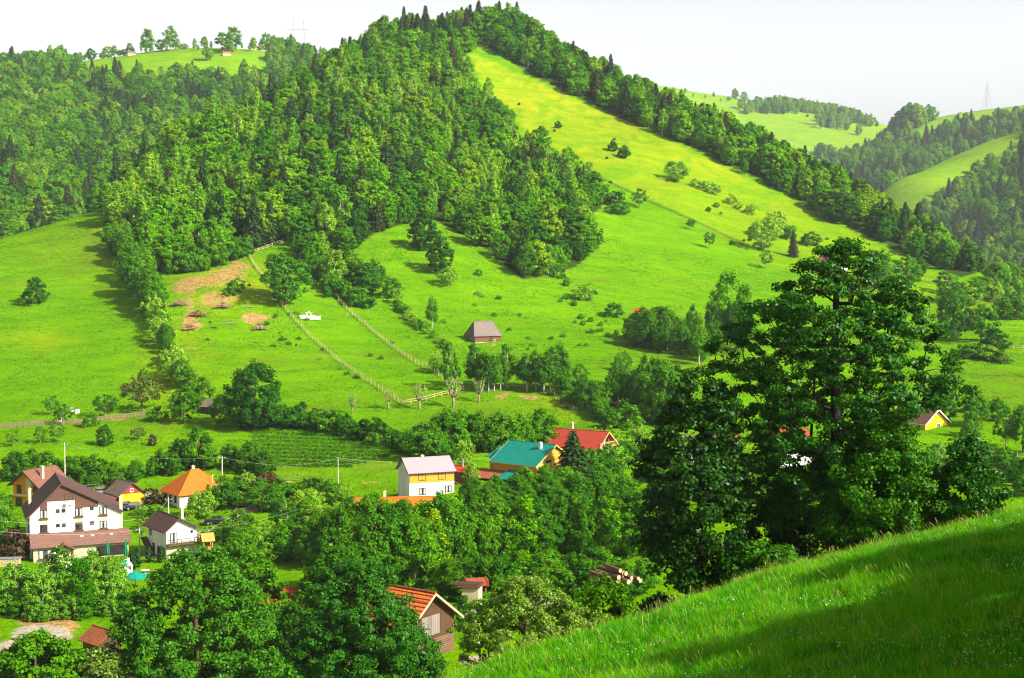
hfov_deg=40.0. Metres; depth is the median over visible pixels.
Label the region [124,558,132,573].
garden oven
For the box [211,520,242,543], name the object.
broadleaf tree
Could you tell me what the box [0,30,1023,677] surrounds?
ground
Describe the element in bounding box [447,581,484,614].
shack
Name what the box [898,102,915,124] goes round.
forest tree
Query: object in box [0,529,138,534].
power line
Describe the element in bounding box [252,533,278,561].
broadleaf tree
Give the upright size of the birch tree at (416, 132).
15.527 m
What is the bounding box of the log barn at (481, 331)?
[463,321,502,342]
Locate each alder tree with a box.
[59,556,96,604]
[112,234,121,255]
[114,225,134,260]
[134,259,158,300]
[323,507,332,533]
[328,493,359,533]
[341,501,364,527]
[368,491,382,508]
[375,510,411,584]
[377,498,395,516]
[387,498,412,521]
[392,500,423,585]
[409,499,431,516]
[414,507,452,579]
[425,422,443,451]
[431,561,455,597]
[442,429,455,450]
[442,498,463,552]
[453,504,476,558]
[455,490,469,510]
[459,491,468,506]
[462,501,497,554]
[464,508,492,561]
[476,515,505,560]
[477,424,496,452]
[487,473,503,490]
[491,475,505,500]
[498,424,516,444]
[499,508,523,561]
[503,494,545,557]
[504,501,527,556]
[510,412,531,440]
[513,549,530,574]
[524,552,558,597]
[538,509,554,552]
[540,409,552,442]
[557,506,569,553]
[558,552,579,591]
[563,504,592,555]
[565,495,602,554]
[568,490,592,543]
[580,494,621,549]
[592,497,632,553]
[604,369,619,402]
[618,468,630,491]
[618,491,641,541]
[620,360,633,402]
[625,364,769,597]
[627,372,645,415]
[632,306,646,338]
[632,309,660,348]
[644,355,658,413]
[649,360,674,420]
[651,326,668,351]
[660,315,674,348]
[664,362,687,424]
[671,316,682,347]
[688,315,708,334]
[700,336,709,360]
[704,314,723,355]
[708,269,750,344]
[731,282,756,350]
[957,418,980,442]
[964,411,978,434]
[1005,451,1020,479]
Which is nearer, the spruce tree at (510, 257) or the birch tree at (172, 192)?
the spruce tree at (510, 257)
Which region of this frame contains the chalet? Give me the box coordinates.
[545,422,618,451]
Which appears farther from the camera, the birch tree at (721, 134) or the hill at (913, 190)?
the hill at (913, 190)
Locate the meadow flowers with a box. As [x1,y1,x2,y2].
[461,512,1023,677]
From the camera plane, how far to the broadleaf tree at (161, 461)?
317.71 m
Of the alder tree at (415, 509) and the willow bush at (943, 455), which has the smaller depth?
the alder tree at (415, 509)
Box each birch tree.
[2,132,15,149]
[4,158,14,177]
[22,84,33,97]
[31,129,45,147]
[37,157,48,182]
[39,179,47,193]
[41,92,48,104]
[62,84,72,99]
[65,100,74,112]
[66,134,79,146]
[70,193,86,215]
[98,170,110,188]
[99,180,130,220]
[102,187,111,213]
[112,45,117,55]
[113,131,128,144]
[113,185,133,216]
[121,162,134,176]
[125,176,136,207]
[126,42,132,50]
[128,195,147,229]
[135,114,146,129]
[135,152,163,184]
[140,28,155,51]
[146,135,155,144]
[148,43,153,50]
[148,167,165,193]
[151,180,171,210]
[154,119,171,152]
[157,118,176,155]
[161,25,178,50]
[161,106,170,119]
[163,177,180,219]
[167,170,177,196]
[170,138,182,154]
[171,147,182,170]
[176,152,191,179]
[177,39,180,48]
[177,148,186,168]
[179,130,187,144]
[179,167,192,191]
[180,169,202,200]
[185,224,193,248]
[189,112,204,134]
[190,182,206,235]
[192,38,197,48]
[197,190,208,216]
[201,46,213,59]
[201,101,222,131]
[202,95,215,116]
[203,175,213,194]
[211,161,228,186]
[214,32,231,50]
[217,110,227,127]
[224,108,231,116]
[224,155,233,185]
[226,112,243,131]
[227,26,242,49]
[228,166,234,190]
[230,42,234,53]
[231,102,244,123]
[231,114,244,138]
[231,160,251,194]
[232,163,246,193]
[238,59,250,82]
[239,93,252,107]
[245,122,255,139]
[245,149,250,156]
[246,105,259,127]
[249,37,257,47]
[249,86,261,106]
[249,121,257,133]
[251,39,254,49]
[254,118,264,134]
[268,115,283,138]
[269,142,288,171]
[273,131,283,143]
[284,117,301,143]
[290,80,299,94]
[301,112,313,130]
[309,58,322,74]
[311,190,321,219]
[319,230,329,255]
[320,248,347,279]
[322,64,334,84]
[322,74,338,91]
[327,82,335,96]
[327,210,338,229]
[329,77,338,96]
[333,66,346,87]
[336,44,343,65]
[336,80,352,98]
[340,50,352,64]
[340,58,349,74]
[342,38,347,47]
[344,145,359,164]
[354,73,368,97]
[354,78,365,97]
[354,97,365,109]
[365,79,378,103]
[366,26,379,45]
[368,144,379,163]
[371,112,385,132]
[373,93,390,117]
[374,13,388,28]
[374,39,383,49]
[378,49,385,64]
[381,53,393,72]
[381,69,400,96]
[383,78,389,96]
[384,116,393,141]
[386,74,403,104]
[390,94,399,105]
[390,115,399,125]
[394,77,406,103]
[394,124,410,155]
[395,112,408,131]
[398,143,411,169]
[400,67,413,91]
[403,80,416,105]
[405,72,420,101]
[407,68,417,86]
[412,128,422,138]
[417,81,434,101]
[425,297,438,328]
[426,178,439,206]
[431,59,443,86]
[434,86,442,104]
[434,118,444,135]
[442,67,456,85]
[443,57,453,71]
[443,122,452,139]
[444,79,455,98]
[444,130,451,155]
[448,98,456,114]
[450,77,465,102]
[450,107,466,136]
[454,71,465,90]
[455,127,461,145]
[462,55,475,82]
[462,343,481,388]
[468,142,480,161]
[471,95,479,111]
[473,352,481,390]
[474,77,480,94]
[474,352,491,391]
[475,166,485,193]
[477,156,488,188]
[477,352,500,392]
[481,90,491,104]
[482,77,494,97]
[483,148,499,176]
[484,82,490,98]
[486,162,496,182]
[487,177,499,197]
[488,202,500,228]
[489,354,504,391]
[494,353,508,390]
[499,343,520,388]
[504,2,511,11]
[504,171,517,193]
[507,125,521,149]
[508,121,519,140]
[513,140,529,168]
[515,353,535,391]
[521,156,533,184]
[522,39,534,64]
[524,185,540,207]
[527,349,540,390]
[530,353,560,392]
[537,141,553,171]
[540,347,562,391]
[541,244,557,273]
[546,158,558,175]
[547,341,572,390]
[551,150,561,174]
[553,41,565,57]
[556,148,575,178]
[562,53,575,74]
[578,168,592,189]
[582,160,593,178]
[610,64,622,82]
[610,354,624,405]
[629,367,636,384]
[633,353,653,416]
[635,76,645,91]
[635,90,646,104]
[655,380,666,412]
[657,108,668,134]
[658,89,666,108]
[659,312,669,324]
[660,317,672,350]
[668,87,678,105]
[677,318,689,350]
[685,304,698,331]
[686,316,692,331]
[689,324,706,364]
[703,296,716,330]
[711,301,723,333]
[712,104,718,116]
[712,129,725,149]
[717,121,725,135]
[724,300,733,347]
[737,99,743,109]
[753,96,762,105]
[812,170,830,188]
[815,104,820,125]
[842,189,853,213]
[868,201,878,222]
[892,201,899,218]
[926,231,940,256]
[1006,251,1015,263]
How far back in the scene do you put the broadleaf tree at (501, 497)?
267.81 m
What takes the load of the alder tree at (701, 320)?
on the ground at (588, 130)
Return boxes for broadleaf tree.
[0,450,32,479]
[0,492,14,513]
[0,508,20,548]
[0,627,91,677]
[2,450,33,474]
[16,571,46,591]
[20,277,50,303]
[21,448,45,468]
[33,451,59,467]
[52,458,63,468]
[59,455,76,476]
[68,455,92,477]
[76,453,108,477]
[77,643,138,677]
[81,474,98,486]
[86,474,101,484]
[95,424,113,446]
[97,470,107,483]
[98,459,114,473]
[100,223,122,246]
[102,471,110,483]
[107,460,122,472]
[112,242,153,270]
[114,252,155,289]
[123,465,137,480]
[128,459,146,479]
[131,268,145,291]
[133,367,149,387]
[134,270,169,302]
[137,281,169,311]
[145,458,160,475]
[150,305,168,319]
[150,448,171,474]
[150,455,166,474]
[157,323,174,346]
[157,336,173,348]
[161,340,179,353]
[161,448,183,470]
[163,451,183,475]
[168,357,188,381]
[168,386,201,423]
[168,438,184,452]
[172,257,187,266]
[173,365,197,386]
[179,448,196,469]
[180,425,213,467]
[182,257,194,272]
[191,376,216,410]
[197,454,216,469]
[197,487,214,506]
[199,443,218,466]
[204,547,291,655]
[205,249,220,265]
[207,395,231,426]
[211,239,228,251]
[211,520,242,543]
[212,481,242,510]
[217,239,232,258]
[217,474,236,486]
[218,443,237,467]
[222,483,239,506]
[223,530,260,562]
[224,525,266,560]
[226,237,247,256]
[227,238,243,260]
[227,508,258,527]
[230,451,248,472]
[237,440,262,466]
[238,447,255,468]
[241,485,263,508]
[247,478,267,496]
[249,450,276,477]
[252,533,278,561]
[259,252,315,304]
[259,414,271,427]
[260,601,324,677]
[266,482,285,511]
[267,523,303,561]
[280,406,300,427]
[289,237,302,254]
[290,544,361,651]
[293,504,315,525]
[295,411,312,429]
[296,497,315,516]
[300,510,326,563]
[301,409,318,429]
[312,411,331,432]
[316,478,346,502]
[317,507,350,553]
[320,269,339,287]
[325,521,379,560]
[325,532,371,580]
[332,421,346,435]
[336,413,356,432]
[341,419,355,432]
[343,513,408,583]
[345,494,385,531]
[348,418,375,440]
[353,289,366,305]
[359,258,389,291]
[363,416,389,436]
[363,535,409,585]
[367,422,392,441]
[379,503,403,520]
[381,277,405,296]
[383,512,447,589]
[385,429,399,448]
[391,432,405,444]
[398,421,445,456]
[402,631,449,677]
[406,213,442,250]
[418,490,474,574]
[426,410,472,446]
[428,558,464,600]
[429,444,454,460]
[430,406,462,437]
[442,415,473,446]
[444,407,483,448]
[449,602,464,628]
[451,557,481,594]
[452,594,485,624]
[458,476,481,502]
[460,556,490,591]
[465,556,505,597]
[466,484,488,510]
[466,491,484,512]
[467,410,498,451]
[468,419,487,449]
[475,411,520,450]
[476,498,517,559]
[477,481,505,510]
[482,482,505,501]
[482,555,528,596]
[482,591,495,612]
[484,413,507,442]
[486,573,520,603]
[502,483,515,510]
[505,474,534,506]
[506,466,534,490]
[511,243,540,276]
[512,418,537,441]
[515,496,564,553]
[521,420,550,442]
[522,479,548,503]
[523,550,576,592]
[524,509,565,557]
[526,408,560,441]
[528,464,560,490]
[532,472,570,509]
[548,557,586,594]
[549,498,581,554]
[554,120,561,127]
[554,375,569,393]
[554,465,585,499]
[559,377,576,391]
[560,572,644,634]
[563,371,574,386]
[565,482,579,502]
[567,196,588,208]
[567,473,595,505]
[568,476,595,506]
[569,546,619,587]
[569,553,589,581]
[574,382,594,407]
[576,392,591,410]
[585,380,604,393]
[585,447,607,470]
[585,474,612,507]
[586,399,605,410]
[587,394,603,406]
[587,466,621,503]
[588,545,622,568]
[592,402,607,419]
[592,484,606,508]
[595,452,613,471]
[604,489,662,556]
[605,482,624,494]
[607,140,617,150]
[607,352,626,379]
[612,474,641,497]
[613,561,649,594]
[614,447,634,465]
[615,441,639,468]
[616,145,630,157]
[616,508,644,554]
[618,350,632,367]
[621,319,651,345]
[623,312,637,331]
[623,373,633,399]
[623,431,643,454]
[627,365,667,412]
[631,465,652,491]
[632,556,661,593]
[637,383,662,421]
[644,305,684,338]
[645,357,679,382]
[651,307,666,326]
[651,467,668,488]
[666,325,690,354]
[685,329,716,351]
[685,335,708,354]
[739,157,748,174]
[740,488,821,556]
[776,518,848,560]
[798,471,824,502]
[808,518,881,557]
[868,248,904,281]
[893,254,924,285]
[908,257,928,275]
[928,285,975,340]
[928,371,965,401]
[940,399,957,419]
[956,395,992,422]
[962,280,987,300]
[967,302,1001,340]
[979,327,1013,349]
[982,262,1010,282]
[986,265,1012,282]
[986,444,996,468]
[987,275,1004,282]
[987,280,1010,298]
[988,397,1010,419]
[989,446,1016,464]
[989,449,1012,480]
[990,297,1013,319]
[1003,404,1023,452]
[1004,295,1023,319]
[1006,261,1017,272]
[1006,457,1023,491]
[1007,268,1017,285]
[1010,264,1023,285]
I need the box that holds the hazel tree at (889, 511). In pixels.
[810,411,949,551]
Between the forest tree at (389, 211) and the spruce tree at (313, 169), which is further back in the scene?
the spruce tree at (313, 169)
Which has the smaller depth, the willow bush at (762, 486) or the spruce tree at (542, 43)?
the willow bush at (762, 486)
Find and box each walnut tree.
[85,543,306,677]
[283,556,430,677]
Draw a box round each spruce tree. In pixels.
[1,134,16,164]
[8,165,21,195]
[9,46,14,57]
[17,55,23,72]
[19,176,26,195]
[31,194,45,227]
[37,83,43,94]
[39,216,47,226]
[52,116,59,132]
[59,184,74,216]
[73,147,82,174]
[80,177,89,210]
[85,153,92,171]
[85,165,95,190]
[88,72,96,93]
[92,109,100,123]
[92,150,100,170]
[97,76,107,96]
[100,95,110,110]
[101,111,107,135]
[108,155,122,184]
[110,147,120,166]
[112,60,121,82]
[113,86,117,97]
[118,88,127,109]
[131,149,136,159]
[132,92,140,109]
[136,129,149,169]
[144,92,150,105]
[145,110,153,129]
[148,98,155,114]
[158,152,164,166]
[163,166,172,183]
[185,72,190,86]
[189,81,198,100]
[196,156,210,190]
[200,146,209,174]
[213,189,230,229]
[215,67,221,83]
[236,182,247,228]
[248,156,259,178]
[258,80,263,98]
[263,199,279,242]
[266,72,273,95]
[283,101,294,134]
[286,95,299,123]
[296,138,306,168]
[298,97,315,123]
[304,154,318,195]
[307,92,315,119]
[310,53,320,80]
[314,112,320,139]
[326,99,339,137]
[327,131,336,148]
[329,120,338,138]
[333,116,341,126]
[335,185,344,225]
[341,92,351,116]
[342,120,352,142]
[354,161,370,191]
[359,104,366,121]
[360,33,369,57]
[371,197,385,230]
[378,140,395,178]
[398,16,404,30]
[402,6,405,25]
[403,15,410,30]
[408,151,419,172]
[410,13,414,28]
[410,146,426,171]
[412,13,423,33]
[412,158,417,173]
[416,38,420,60]
[419,158,424,170]
[420,19,425,33]
[421,5,432,33]
[438,12,444,26]
[440,106,446,121]
[441,18,449,36]
[447,145,456,161]
[449,39,459,70]
[452,13,459,31]
[454,19,462,52]
[458,18,464,44]
[462,12,473,36]
[468,4,474,29]
[474,0,482,29]
[475,100,482,117]
[496,0,501,10]
[504,243,515,266]
[511,230,529,271]
[514,239,518,255]
[518,155,524,175]
[524,20,534,39]
[524,142,536,170]
[538,32,546,53]
[552,430,596,477]
[570,41,577,56]
[588,71,601,97]
[604,54,614,75]
[617,82,632,116]
[654,83,659,97]
[655,93,668,122]
[667,93,675,106]
[723,112,730,134]
[768,132,774,141]
[786,230,799,256]
[794,154,798,182]
[897,211,910,242]
[899,201,910,225]
[914,202,926,233]
[915,218,919,231]
[928,220,934,243]
[946,180,952,199]
[953,208,963,231]
[956,239,975,269]
[965,201,974,225]
[965,220,973,240]
[972,219,982,241]
[976,204,982,222]
[995,174,1003,195]
[1010,204,1018,230]
[1014,193,1022,209]
[1017,133,1023,157]
[1019,171,1023,192]
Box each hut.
[78,624,120,656]
[127,51,135,55]
[200,398,224,415]
[222,51,230,55]
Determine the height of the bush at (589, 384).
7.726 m
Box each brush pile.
[169,299,189,304]
[181,322,196,328]
[188,309,209,315]
[214,299,233,306]
[248,322,268,329]
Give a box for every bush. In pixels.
[0,499,10,530]
[0,527,30,559]
[0,562,44,610]
[0,590,9,612]
[5,605,16,614]
[8,599,31,618]
[20,566,67,612]
[21,596,45,621]
[35,603,53,621]
[38,545,81,593]
[46,599,71,619]
[58,596,82,618]
[69,548,111,606]
[74,594,102,620]
[78,474,86,484]
[81,411,100,426]
[97,555,132,607]
[99,598,118,616]
[104,479,116,488]
[107,591,134,610]
[110,467,132,479]
[138,504,164,517]
[140,291,168,313]
[140,487,165,504]
[145,405,169,421]
[145,507,164,518]
[146,307,172,323]
[147,321,179,342]
[147,434,156,445]
[148,315,173,333]
[154,251,164,270]
[156,344,190,361]
[158,351,192,374]
[159,244,186,269]
[160,356,192,380]
[163,251,185,273]
[175,244,202,270]
[187,250,203,270]
[193,251,210,271]
[196,245,224,266]
[206,244,230,265]
[206,543,223,564]
[222,286,237,295]
[226,277,250,291]
[231,476,247,491]
[237,482,252,494]
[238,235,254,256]
[244,407,270,428]
[248,472,283,493]
[273,477,289,489]
[275,479,299,496]
[284,526,307,559]
[285,401,327,428]
[288,477,314,495]
[290,230,305,246]
[293,524,320,565]
[298,238,323,259]
[304,254,326,276]
[304,477,333,494]
[314,260,327,282]
[315,408,344,432]
[317,273,346,290]
[323,278,353,298]
[340,282,356,299]
[344,425,365,438]
[347,286,370,306]
[353,293,376,307]
[364,426,391,445]
[391,431,402,447]
[393,299,399,306]
[394,301,408,311]
[395,432,414,453]
[398,305,411,313]
[401,309,415,318]
[406,313,418,321]
[413,318,420,325]
[415,320,430,330]
[421,325,432,333]
[428,330,438,337]
[434,449,453,462]
[439,339,450,347]
[447,344,456,350]
[474,269,482,275]
[505,554,544,599]
[552,264,566,278]
[553,557,589,595]
[559,385,573,403]
[563,277,572,286]
[570,282,601,299]
[572,383,592,406]
[577,313,585,318]
[578,379,592,384]
[580,447,603,475]
[580,557,603,586]
[585,381,607,392]
[586,554,636,588]
[591,403,609,420]
[592,388,615,408]
[596,443,630,474]
[601,412,616,428]
[602,185,625,204]
[603,302,624,316]
[604,200,631,214]
[605,403,645,430]
[607,400,638,421]
[636,591,683,614]
[690,178,700,185]
[696,180,712,190]
[705,182,721,193]
[711,539,769,588]
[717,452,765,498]
[724,193,737,203]
[734,201,743,207]
[744,203,759,214]
[751,472,772,496]
[753,543,805,572]
[780,224,797,238]
[799,231,828,245]
[924,442,950,482]
[945,281,970,297]
[949,344,967,356]
[962,343,981,357]
[970,343,992,358]
[975,348,993,358]
[979,344,1000,359]
[991,351,1006,361]
[993,349,1011,362]
[996,352,1015,363]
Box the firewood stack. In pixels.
[0,556,21,566]
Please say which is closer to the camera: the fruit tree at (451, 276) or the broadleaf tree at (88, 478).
the broadleaf tree at (88, 478)
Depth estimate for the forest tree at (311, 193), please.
608.01 m
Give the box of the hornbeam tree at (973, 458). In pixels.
[925,430,1013,529]
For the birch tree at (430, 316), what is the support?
on the ground at (588, 130)
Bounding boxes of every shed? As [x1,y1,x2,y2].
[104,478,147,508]
[262,587,327,652]
[454,465,470,483]
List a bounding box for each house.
[7,465,67,505]
[141,507,201,559]
[158,465,220,508]
[354,490,449,512]
[395,454,458,495]
[471,439,563,479]
[682,435,718,461]
[778,428,811,466]
[819,255,846,272]
[895,408,951,429]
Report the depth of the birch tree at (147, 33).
1654.44 m
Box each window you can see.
[16,497,21,505]
[17,484,21,493]
[37,549,51,560]
[39,510,48,519]
[39,524,48,533]
[74,508,83,517]
[74,522,83,531]
[98,506,107,515]
[99,521,107,529]
[170,533,176,542]
[419,488,425,494]
[445,485,451,491]
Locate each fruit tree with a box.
[5,429,20,446]
[33,425,47,443]
[41,396,61,414]
[48,424,65,440]
[53,404,73,424]
[91,394,119,417]
[119,375,166,411]
[129,427,145,439]
[133,504,146,513]
[136,516,148,525]
[137,524,146,531]
[146,304,162,319]
[174,364,191,385]
[184,512,197,523]
[185,490,218,517]
[200,522,218,539]
[204,479,229,507]
[215,529,229,545]
[226,524,254,536]
[228,491,247,507]
[237,470,256,484]
[243,484,275,511]
[251,529,287,560]
[253,523,267,536]
[254,520,274,533]
[256,488,279,508]
[257,491,271,509]
[267,498,308,524]
[280,496,293,512]
[287,517,309,526]
[289,489,315,506]
[299,487,327,504]
[299,502,330,527]
[321,487,339,504]
[326,532,333,555]
[327,500,341,514]
[333,484,354,503]
[347,393,357,413]
[383,387,393,409]
[390,288,404,301]
[412,384,426,409]
[428,350,451,372]
[434,264,458,285]
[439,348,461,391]
[445,377,462,407]
[452,439,474,464]
[461,462,480,479]
[472,377,485,402]
[570,363,591,378]
[575,375,588,385]
[600,425,623,441]
[604,445,633,471]
[618,435,637,455]
[630,188,648,203]
[630,422,652,439]
[630,427,644,444]
[633,430,650,450]
[663,161,690,181]
[687,218,694,227]
[703,232,714,247]
[745,219,779,250]
[759,249,773,268]
[760,210,787,239]
[932,271,958,285]
[935,284,949,298]
[936,282,964,298]
[948,329,959,343]
[963,287,983,305]
[972,418,982,429]
[980,259,1012,276]
[981,277,1005,299]
[981,278,1004,301]
[992,413,1015,445]
[1002,284,1016,297]
[1008,287,1023,298]
[1012,275,1023,291]
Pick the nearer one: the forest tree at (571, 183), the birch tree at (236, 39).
the forest tree at (571, 183)
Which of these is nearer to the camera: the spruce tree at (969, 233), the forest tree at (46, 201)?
the forest tree at (46, 201)
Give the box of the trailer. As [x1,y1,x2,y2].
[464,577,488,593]
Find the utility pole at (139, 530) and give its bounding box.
[136,528,142,554]
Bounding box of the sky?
[0,0,1023,124]
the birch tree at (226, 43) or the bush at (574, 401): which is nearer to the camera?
the bush at (574, 401)
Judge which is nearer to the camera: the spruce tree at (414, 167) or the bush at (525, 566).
the bush at (525, 566)
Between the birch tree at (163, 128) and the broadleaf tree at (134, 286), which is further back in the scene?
the birch tree at (163, 128)
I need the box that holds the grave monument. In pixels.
[300,311,320,319]
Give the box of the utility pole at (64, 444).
[61,442,66,474]
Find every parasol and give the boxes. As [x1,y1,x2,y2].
[105,540,109,554]
[124,538,127,559]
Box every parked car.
[95,487,105,493]
[122,501,143,509]
[203,516,224,524]
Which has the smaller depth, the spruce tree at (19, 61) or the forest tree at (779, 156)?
the forest tree at (779, 156)
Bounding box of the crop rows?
[249,429,403,466]
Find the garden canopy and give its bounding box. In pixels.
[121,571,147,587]
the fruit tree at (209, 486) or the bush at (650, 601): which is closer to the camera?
the bush at (650, 601)
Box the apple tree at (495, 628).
[446,571,612,671]
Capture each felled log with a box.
[589,570,607,576]
[595,569,620,579]
[598,565,623,575]
[604,563,621,572]
[620,578,630,584]
[623,575,632,579]
[628,573,639,579]
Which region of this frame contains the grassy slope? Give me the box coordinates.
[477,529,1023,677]
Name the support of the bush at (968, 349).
on the ground at (588, 130)
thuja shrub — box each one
[130,555,135,568]
[133,548,141,566]
[145,546,152,562]
[156,545,164,562]
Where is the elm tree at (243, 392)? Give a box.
[212,358,287,429]
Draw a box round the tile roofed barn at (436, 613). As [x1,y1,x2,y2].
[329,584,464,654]
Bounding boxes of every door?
[421,616,430,635]
[431,613,439,634]
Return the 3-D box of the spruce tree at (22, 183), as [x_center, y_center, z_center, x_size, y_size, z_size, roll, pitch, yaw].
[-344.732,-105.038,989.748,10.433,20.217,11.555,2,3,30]
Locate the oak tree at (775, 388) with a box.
[700,236,981,553]
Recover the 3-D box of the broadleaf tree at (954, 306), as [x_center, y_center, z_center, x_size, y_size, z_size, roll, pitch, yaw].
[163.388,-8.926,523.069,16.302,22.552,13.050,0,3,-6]
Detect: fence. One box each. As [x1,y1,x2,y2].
[0,411,147,427]
[234,504,285,513]
[249,253,402,401]
[254,236,289,250]
[255,475,330,482]
[335,295,442,378]
[402,385,463,404]
[462,384,533,389]
[534,384,576,410]
[600,176,743,244]
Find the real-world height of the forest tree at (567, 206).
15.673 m
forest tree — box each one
[0,144,4,165]
[0,163,11,185]
[0,181,7,199]
[0,209,9,228]
[0,210,29,233]
[0,211,6,236]
[0,221,20,237]
[10,161,29,181]
[23,164,44,182]
[23,169,39,186]
[25,194,55,220]
[43,173,73,195]
[47,174,72,199]
[48,203,73,223]
[62,213,75,219]
[83,190,96,212]
[85,48,97,59]
[89,192,98,211]
[89,200,98,211]
[92,161,111,178]
[98,52,106,58]
[98,161,113,174]
[101,46,113,57]
[109,207,126,229]
[116,224,138,249]
[116,255,148,291]
[121,170,142,195]
[122,166,134,177]
[133,220,161,245]
[135,160,148,173]
[139,212,158,232]
[139,226,158,248]
[139,242,159,263]
[140,194,179,234]
[143,149,165,163]
[145,178,170,202]
[149,142,170,159]
[150,233,181,260]
[154,39,165,49]
[158,223,174,241]
[161,159,181,180]
[166,122,184,150]
[168,144,196,159]
[169,115,190,128]
[172,181,190,217]
[174,225,188,252]
[175,204,200,237]
[189,144,216,168]
[192,117,225,144]
[192,170,211,187]
[193,160,216,186]
[194,131,222,161]
[194,132,219,158]
[197,215,219,243]
[199,36,208,46]
[203,188,235,223]
[204,225,234,258]
[205,115,236,143]
[205,184,237,211]
[208,179,224,198]
[209,153,233,173]
[213,139,243,161]
[223,150,232,163]
[226,192,239,212]
[227,105,241,111]
[228,150,240,165]
[233,194,251,228]
[235,133,256,155]
[236,154,252,171]
[242,111,254,127]
[244,111,273,128]
[244,186,267,204]
[247,102,273,126]
[248,151,275,178]
[248,199,272,239]
[251,143,278,178]
[253,126,276,148]
[258,32,272,49]
[259,101,271,109]
[266,110,289,137]
[266,180,296,206]
[267,166,302,193]
[273,80,295,99]
[273,88,297,109]
[275,159,295,171]
[277,206,304,237]
[281,189,307,211]
[283,137,298,148]
[283,142,308,159]
[286,158,308,190]
[287,154,299,172]
[287,174,319,209]
[288,67,300,82]
[288,70,304,97]
[289,65,312,75]
[289,210,323,239]
[293,146,336,173]
[294,98,320,124]
[296,122,328,146]
[297,70,317,97]
[297,159,323,178]
[297,202,317,221]
[303,231,326,270]
[304,81,318,100]
[305,175,335,201]
[307,180,332,212]
[313,98,323,114]
[317,104,329,121]
[318,153,334,176]
[326,146,350,163]
[327,97,352,110]
[327,223,357,249]
[328,122,361,145]
[332,187,353,201]
[334,146,352,158]
[336,155,355,173]
[337,105,345,116]
[338,138,361,155]
[339,111,361,134]
[340,89,368,108]
[341,159,359,168]
[343,41,364,60]
[344,261,379,292]
[347,60,372,86]
[349,179,376,214]
[349,195,369,219]
[351,117,373,137]
[351,126,378,147]
[353,102,376,126]
[356,145,374,164]
[358,89,383,114]
[360,178,399,220]
[364,60,389,88]
[374,40,400,65]
[380,194,396,227]
[381,163,391,176]
[386,121,411,146]
[388,139,405,167]
[388,180,411,196]
[388,188,412,215]
[390,104,417,134]
[393,171,412,180]
[395,136,426,164]
[397,29,422,52]
[400,96,423,113]
[404,57,429,84]
[408,170,436,198]
[409,170,439,206]
[411,100,429,120]
[416,97,434,112]
[418,116,434,131]
[421,122,455,146]
[421,149,439,172]
[423,130,444,145]
[424,137,443,150]
[425,234,454,272]
[426,142,447,163]
[426,160,444,175]
[429,101,452,119]
[429,163,466,195]
[430,60,452,87]
[430,170,460,200]
[437,85,455,108]
[443,185,474,206]
[449,147,467,176]
[454,159,481,190]
[456,121,480,145]
[462,155,483,182]
[464,211,500,246]
[472,192,498,214]
[472,196,512,232]
[476,116,500,146]
[478,107,492,119]
[480,150,498,163]
[481,132,514,152]
[485,175,503,193]
[485,191,496,204]
[489,148,507,176]
[490,112,500,122]
[492,119,507,135]
[492,142,514,165]
[496,105,513,123]
[496,194,514,219]
[499,126,517,151]
[501,194,527,225]
[504,173,525,199]
[514,196,537,222]
[517,239,554,274]
[520,219,540,235]
[522,169,541,188]
[523,126,554,149]
[523,210,557,232]
[525,196,542,223]
[525,223,553,244]
[526,132,538,145]
[526,230,545,243]
[527,185,552,207]
[529,136,553,159]
[530,157,547,171]
[533,158,551,179]
[533,174,564,203]
[536,241,552,268]
[538,198,568,224]
[549,235,570,263]
[551,172,572,193]
[555,202,577,226]
[560,190,577,206]
[561,147,582,171]
[562,222,596,251]
[564,177,583,200]
[573,204,596,221]
[574,218,603,251]
[575,212,596,236]
[582,170,609,204]
[671,110,694,141]
[716,132,747,161]
[717,109,734,128]
[729,122,743,135]
[731,88,738,97]
[736,133,759,164]
[740,91,748,100]
[740,129,756,152]
[745,121,759,139]
[752,143,780,168]
[756,125,767,134]
[761,131,769,135]
[761,146,787,175]
[767,138,780,165]
[780,139,789,151]
[781,142,793,161]
[797,148,807,163]
[805,182,831,209]
[806,158,823,171]
[813,188,846,217]
[822,160,832,180]
[824,192,860,223]
[826,166,847,183]
[830,165,845,188]
[849,178,873,191]
[855,123,862,134]
[859,184,877,209]
[864,202,893,231]
[871,190,887,204]
[888,110,906,129]
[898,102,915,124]
[905,102,925,127]
[914,104,928,125]
[925,104,935,122]
[925,225,956,248]
[927,106,939,119]
[932,238,956,269]
[956,241,980,270]
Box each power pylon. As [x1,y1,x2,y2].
[287,19,309,38]
[981,82,990,109]
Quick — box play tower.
[194,532,214,554]
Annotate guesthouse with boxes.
[21,472,131,562]
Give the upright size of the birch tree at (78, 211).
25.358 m
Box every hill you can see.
[1,48,308,230]
[657,85,886,160]
[847,105,1023,182]
[881,128,1023,249]
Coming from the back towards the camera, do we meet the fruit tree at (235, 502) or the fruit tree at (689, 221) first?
the fruit tree at (689, 221)

